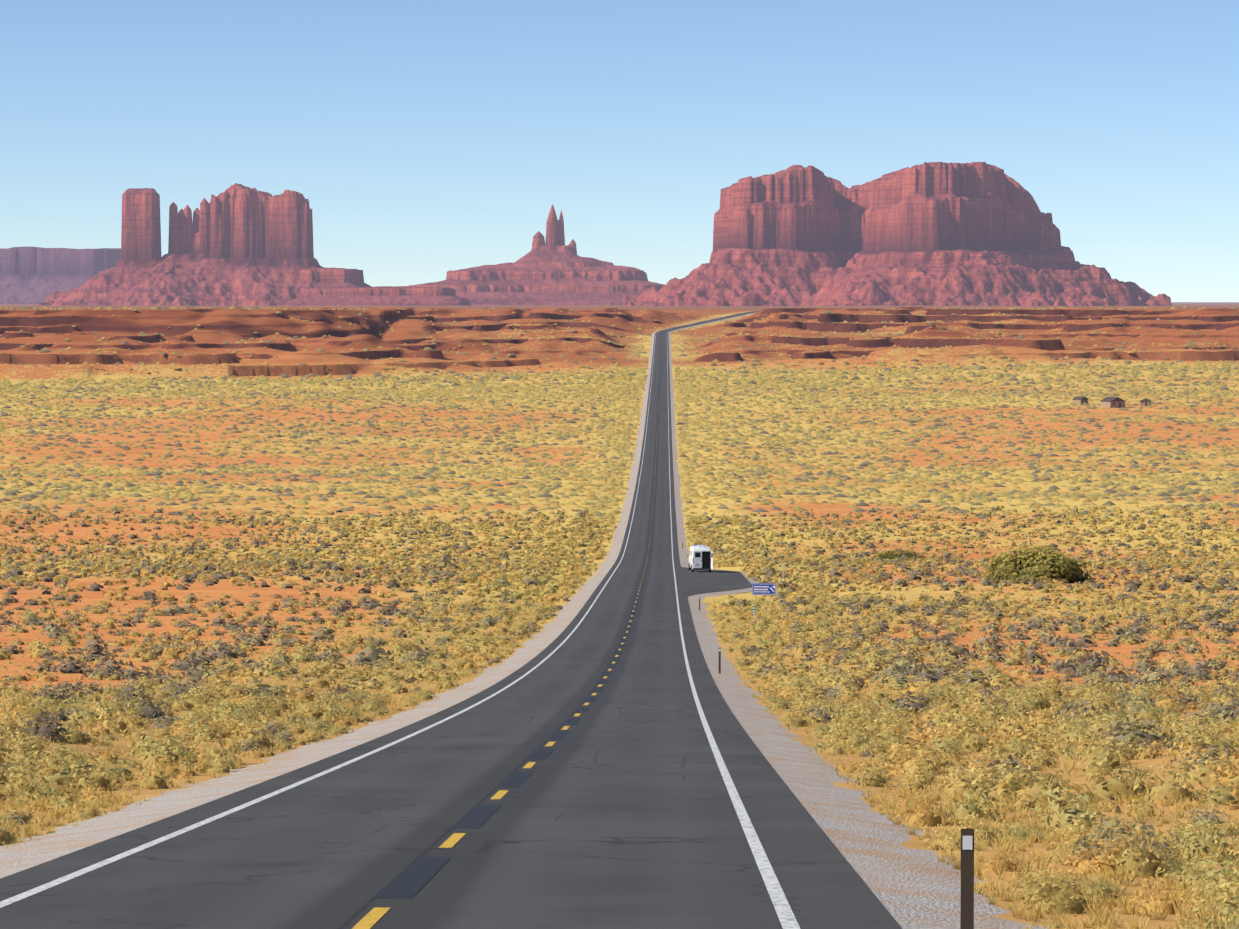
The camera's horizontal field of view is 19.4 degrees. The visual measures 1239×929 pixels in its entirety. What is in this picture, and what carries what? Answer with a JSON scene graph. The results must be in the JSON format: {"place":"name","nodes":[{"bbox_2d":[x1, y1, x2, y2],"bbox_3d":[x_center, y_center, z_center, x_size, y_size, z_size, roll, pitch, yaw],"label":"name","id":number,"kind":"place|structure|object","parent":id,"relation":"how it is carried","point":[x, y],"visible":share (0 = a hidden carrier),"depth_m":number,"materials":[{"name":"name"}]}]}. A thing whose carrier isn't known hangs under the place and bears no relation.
{"place":"outdoors","nodes":[
{"label":"outdoors","id":0,"kind":"place"},
{"bbox_2d":[0,307,993,928],"bbox_3d":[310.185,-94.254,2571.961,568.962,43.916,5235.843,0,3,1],"label":"road","id":1,"kind":"structure","parent":0,"point":[616,809],"depth_m":47.10,"materials":[{"name":"grey asphalt"}]},
{"bbox_2d":[0,308,879,928],"bbox_3d":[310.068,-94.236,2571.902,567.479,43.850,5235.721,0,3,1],"label":"road edge lines","id":2,"kind":"structure","parent":1,"relation":"on","point":[786,916],"depth_m":49.13,"materials":[{"name":"white paint"}]},
{"bbox_2d":[374,366,660,897],"bbox_3d":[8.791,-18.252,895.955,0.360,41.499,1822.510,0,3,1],"label":"black lane-marking dashes","id":3,"kind":"object","parent":1,"relation":"on","point":[414,877],"visible":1,"depth_m":48.29,"materials":[{"name":"grey"}]},
{"bbox_2d":[352,313,744,928],"bbox_3d":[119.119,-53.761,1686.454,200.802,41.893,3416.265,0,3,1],"label":"road centre dashes","id":4,"kind":"object","parent":1,"relation":"on","point":[372,917],"visible":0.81,"depth_m":42.68,"materials":[{"name":"yellow paint"}]},
{"bbox_2d":[681,567,751,596],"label":"roadside pullout","id":5,"kind":"structure","parent":1,"relation":"on","point":[696,582],"depth_m":389.39,"materials":[{"name":"asphalt"}]},
{"bbox_2d":[688,545,712,571],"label":"camper van","id":6,"kind":"object","parent":5,"relation":"on","point":[700,557],"visible":0.98,"depth_m":434.93,"materials":[{"name":"white paint"}]},
{"bbox_2d":[0,302,1238,928],"bbox_3d":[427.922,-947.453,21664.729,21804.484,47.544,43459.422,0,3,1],"label":"ground","id":7,"kind":"structure","parent":0,"point":[1040,332],"depth_m":1142.85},
{"bbox_2d":[0,246,120,303],"bbox_3d":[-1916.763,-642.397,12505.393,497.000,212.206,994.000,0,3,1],"label":"mesa","id":8,"kind":"structure","parent":7,"relation":"on","point":[33,275],"depth_m":12302.02,"materials":[{"name":"red stone"}]},
{"bbox_2d":[39,183,470,305],"bbox_3d":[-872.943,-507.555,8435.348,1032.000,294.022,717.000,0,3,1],"label":"castle butte","id":9,"kind":"structure","parent":7,"relation":"on","point":[235,244],"depth_m":8432.45,"materials":[{"name":"red stone"}]},
{"bbox_2d":[0,307,1048,928],"bbox_3d":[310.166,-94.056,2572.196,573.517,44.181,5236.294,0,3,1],"label":"gravel shoulder","id":10,"kind":"object","parent":7,"relation":"on","point":[914,887],"visible":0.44,"depth_m":59.65},
{"bbox_2d":[719,648,720,673],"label":"delineator","id":11,"kind":"object","parent":10,"relation":"on","point":[720,660],"visible":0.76,"depth_m":164.91,"materials":[{"name":"brown"}]},
{"bbox_2d":[686,567,758,599],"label":"gravel pullout apron","id":12,"kind":"object","parent":10,"relation":"on","point":[704,595],"visible":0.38,"depth_m":348.91,"materials":[{"name":"grey gravel"}]},
{"bbox_2d":[960,828,973,928],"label":"delineator","id":13,"kind":"object","parent":10,"relation":"on","point":[967,884],"visible":1,"depth_m":26.12,"materials":[{"name":"brown"}]},
{"bbox_2d":[409,204,664,304],"bbox_3d":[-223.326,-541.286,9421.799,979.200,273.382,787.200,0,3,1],"label":"butte spires","id":14,"kind":"object","parent":7,"relation":"on","point":[553,269],"visible":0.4,"depth_m":9358.26,"materials":[{"name":"red stone"}]},
{"bbox_2d":[0,306,1238,928],"bbox_3d":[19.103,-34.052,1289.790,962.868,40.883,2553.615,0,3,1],"label":"scrub shrubs","id":15,"kind":"object","parent":7,"relation":"on","point":[1008,768],"visible":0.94,"depth_m":308.49,"materials":[{"name":"yellow plant"}]},
{"bbox_2d":[0,572,1238,928],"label":"grass tufts","id":16,"kind":"object","parent":7,"relation":"on","point":[1102,920],"visible":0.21,"depth_m":53.10,"materials":[{"name":"yellow plant"}]},
{"bbox_2d":[752,606,754,623],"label":"marker post","id":17,"kind":"object","parent":7,"relation":"on","point":[753,610],"visible":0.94,"depth_m":262.01,"materials":[{"name":"green metal"}]},
{"bbox_2d":[752,583,775,597],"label":"road sign","id":18,"kind":"object","parent":7,"relation":"on","point":[764,588],"visible":1,"depth_m":326.06,"materials":[{"name":"blue metal"}]},
{"bbox_2d":[623,161,1171,305],"bbox_3d":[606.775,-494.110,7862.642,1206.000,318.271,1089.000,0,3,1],"label":"butte","id":19,"kind":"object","parent":7,"relation":"on","point":[954,234],"visible":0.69,"depth_m":7747.84,"materials":[{"name":"red stone"}]},
{"bbox_2d":[871,548,924,559],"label":"bush","id":20,"kind":"object","parent":7,"relation":"on","point":[888,554],"visible":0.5,"depth_m":518.84,"materials":[{"name":"green plant"}]},
{"bbox_2d":[986,534,1092,583],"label":"bush","id":21,"kind":"object","parent":7,"relation":"on","point":[1030,564],"visible":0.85,"depth_m":369.93,"materials":[{"name":"green plant"}]},
{"bbox_2d":[1072,396,1088,404],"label":"hut","id":22,"kind":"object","parent":7,"relation":"on","point":[1077,400],"visible":0.85,"depth_m":1358.13,"materials":[{"name":"beige"}]},
{"bbox_2d":[1100,396,1124,407],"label":"hut","id":23,"kind":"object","parent":7,"relation":"on","point":[1112,402],"depth_m":1339.15,"materials":[{"name":"beige"}]},
{"bbox_2d":[1140,398,1150,405],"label":"hut","id":24,"kind":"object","parent":7,"relation":"on","point":[1145,402],"depth_m":1347.43,"materials":[{"name":"beige"}]},
{"bbox_2d":[0,0,1238,301],"label":"sky","id":25,"kind":"structure","parent":0,"point":[423,140],"materials":[{"name":"blue"}]}
]}

